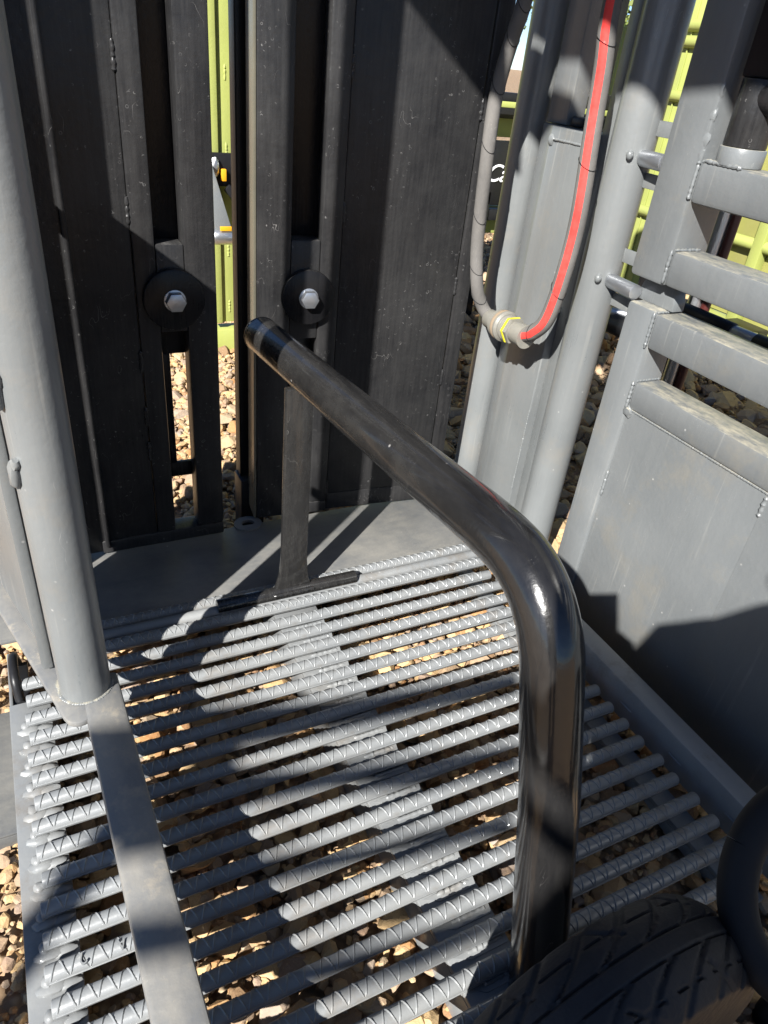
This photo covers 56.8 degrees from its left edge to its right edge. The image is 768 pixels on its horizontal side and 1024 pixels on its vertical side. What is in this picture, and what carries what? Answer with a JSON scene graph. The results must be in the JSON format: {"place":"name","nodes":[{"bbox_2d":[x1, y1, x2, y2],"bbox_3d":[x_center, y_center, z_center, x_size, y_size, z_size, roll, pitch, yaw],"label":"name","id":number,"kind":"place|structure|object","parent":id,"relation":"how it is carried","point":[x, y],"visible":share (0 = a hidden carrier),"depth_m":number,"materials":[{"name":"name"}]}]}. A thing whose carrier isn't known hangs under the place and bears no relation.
{"place":"outdoors","nodes":[
{"label":"outdoors","id":0,"kind":"place"},
{"bbox_2d":[0,69,767,1023],"bbox_3d":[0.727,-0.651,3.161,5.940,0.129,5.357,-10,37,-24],"label":"gravel","id":1,"kind":"structure","parent":0,"point":[752,415],"depth_m":1.26,"materials":[{"name":"beige gravel"}]},
{"bbox_2d":[0,0,210,1023],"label":"side frame","id":2,"kind":"object","parent":1,"relation":"on","point":[50,614],"visible":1,"depth_m":0.88,"materials":[{"name":"grey paint"}]},
{"bbox_2d":[207,0,233,350],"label":"green chute","id":3,"kind":"object","parent":1,"relation":"on","point":[218,34],"visible":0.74,"depth_m":2.51,"materials":[{"name":"paint"}]},
{"bbox_2d":[212,152,231,244],"bbox_3d":[-0.595,-1.128,2.566,0.209,0.296,0.117,-10,37,-24],"label":"latch lever","id":4,"kind":"object","parent":3,"relation":"attached to","point":[221,164],"visible":0.48,"depth_m":2.56,"materials":[{"name":"black paint"}]},
{"bbox_2d":[228,0,263,524],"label":"black post","id":5,"kind":"object","parent":1,"relation":"on","point":[237,47],"visible":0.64,"depth_m":1.49,"materials":[{"name":"metal"}]},
{"bbox_2d":[245,0,515,517],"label":"headgate door","id":6,"kind":"structure","parent":5,"relation":"attached to","point":[365,120],"depth_m":1.44,"materials":[{"name":"black paint"}]},
{"bbox_2d":[470,0,622,348],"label":"hydraulic hose","id":7,"kind":"object","parent":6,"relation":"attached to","point":[502,325],"visible":1,"depth_m":1.36,"materials":[{"name":"grey rubber"},{"name":"zinc"},{"name":"red paint"}]},
{"bbox_2d":[0,499,767,1023],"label":"chute floor","id":8,"kind":"structure","parent":1,"relation":"on","point":[454,927],"depth_m":1.19,"materials":[{"name":"grey paint"}]},
{"bbox_2d":[3,0,223,552],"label":"headgate door","id":9,"kind":"structure","parent":8,"relation":"on","point":[114,101],"depth_m":1.28,"materials":[{"name":"black paint"}]},
{"bbox_2d":[215,317,585,986],"bbox_3d":[-0.033,0.131,1.141,0.313,0.624,1.108,-10,37,-24],"label":"hoop rail","id":10,"kind":"object","parent":8,"relation":"on","point":[507,544],"visible":0.98,"depth_m":0.83,"materials":[{"name":"black metal"}]},
{"bbox_2d":[466,0,629,315],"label":"black headgate","id":11,"kind":"object","parent":1,"relation":"on","point":[506,118],"visible":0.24,"depth_m":3.26,"materials":[{"name":"metal"}]},
{"bbox_2d":[454,0,695,539],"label":"head frame","id":12,"kind":"object","parent":1,"relation":"on","point":[523,411],"visible":0.9,"depth_m":1.53,"materials":[{"name":"grey paint"}]},
{"bbox_2d":[595,248,641,311],"bbox_3d":[0.469,-0.457,1.411,0.056,0.113,0.097,-10,37,-24],"label":"hinge pin","id":13,"kind":"object","parent":12,"relation":"attached to","point":[628,290],"visible":0.72,"depth_m":1.41,"materials":[{"name":"metal"}]},
{"bbox_2d":[626,120,672,190],"bbox_3d":[0.490,-0.645,1.289,0.056,0.113,0.095,-10,37,-24],"label":"hinge pin","id":14,"kind":"object","parent":12,"relation":"attached to","point":[649,159],"visible":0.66,"depth_m":1.29,"materials":[{"name":"metal"}]},
{"bbox_2d":[524,0,632,29],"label":"tree","id":15,"kind":"object","parent":1,"relation":"on","point":[628,16],"visible":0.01,"depth_m":12.75,"materials":[{"name":"green plant"}]},
{"bbox_2d":[473,893,753,1023],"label":"wheel","id":16,"kind":"object","parent":1,"relation":"on","point":[665,958],"visible":0.98,"depth_m":0.70,"materials":[{"name":"rubber"}]},
{"bbox_2d":[635,277,645,299],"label":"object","id":17,"kind":"object","parent":1,"relation":"on","point":[642,280],"depth_m":3.68,"materials":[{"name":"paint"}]},
{"bbox_2d":[557,279,767,793],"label":"side panel","id":18,"kind":"object","parent":1,"relation":"on","point":[662,554],"visible":0.98,"depth_m":1.36,"materials":[{"name":"grey paint"}]},
{"bbox_2d":[632,0,767,326],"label":"side gate","id":19,"kind":"structure","parent":18,"relation":"on","point":[705,176],"depth_m":1.18,"materials":[{"name":"grey metal"}]},
{"bbox_2d":[723,0,767,150],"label":"latch bar","id":20,"kind":"object","parent":19,"relation":"on","point":[747,127],"visible":1,"depth_m":1.10,"materials":[{"name":"black paint"}]},
{"bbox_2d":[606,307,767,363],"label":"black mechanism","id":21,"kind":"object","parent":1,"relation":"on","point":[615,321],"visible":0.04,"depth_m":3.25,"materials":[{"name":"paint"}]},
{"bbox_2d":[621,0,767,335],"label":"green side gate","id":22,"kind":"structure","parent":1,"relation":"on","point":[749,247],"depth_m":3.62,"materials":[{"name":"metal"}]},
{"bbox_2d":[661,211,741,389],"bbox_3d":[0.649,-0.243,1.651,0.034,0.980,0.049,-10,37,-24],"label":"galvanised pole","id":23,"kind":"object","parent":1,"relation":"on","point":[723,235],"depth_m":1.45,"materials":[{"name":"metal"}]},
{"bbox_2d":[640,299,767,348],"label":"dark pipe","id":24,"kind":"object","parent":1,"relation":"on","point":[734,328],"visible":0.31,"depth_m":1.40,"materials":[{"name":"black metal"}]},
{"bbox_2d":[716,785,767,1023],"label":"rubber ring","id":25,"kind":"object","parent":1,"relation":"on","point":[744,853],"visible":0.91,"depth_m":0.78,"materials":[{"name":"black rubber"}]},
{"bbox_2d":[511,0,631,69],"label":"sky","id":26,"kind":"structure","parent":0,"point":[517,64],"materials":[{"name":"white"}]}
]}

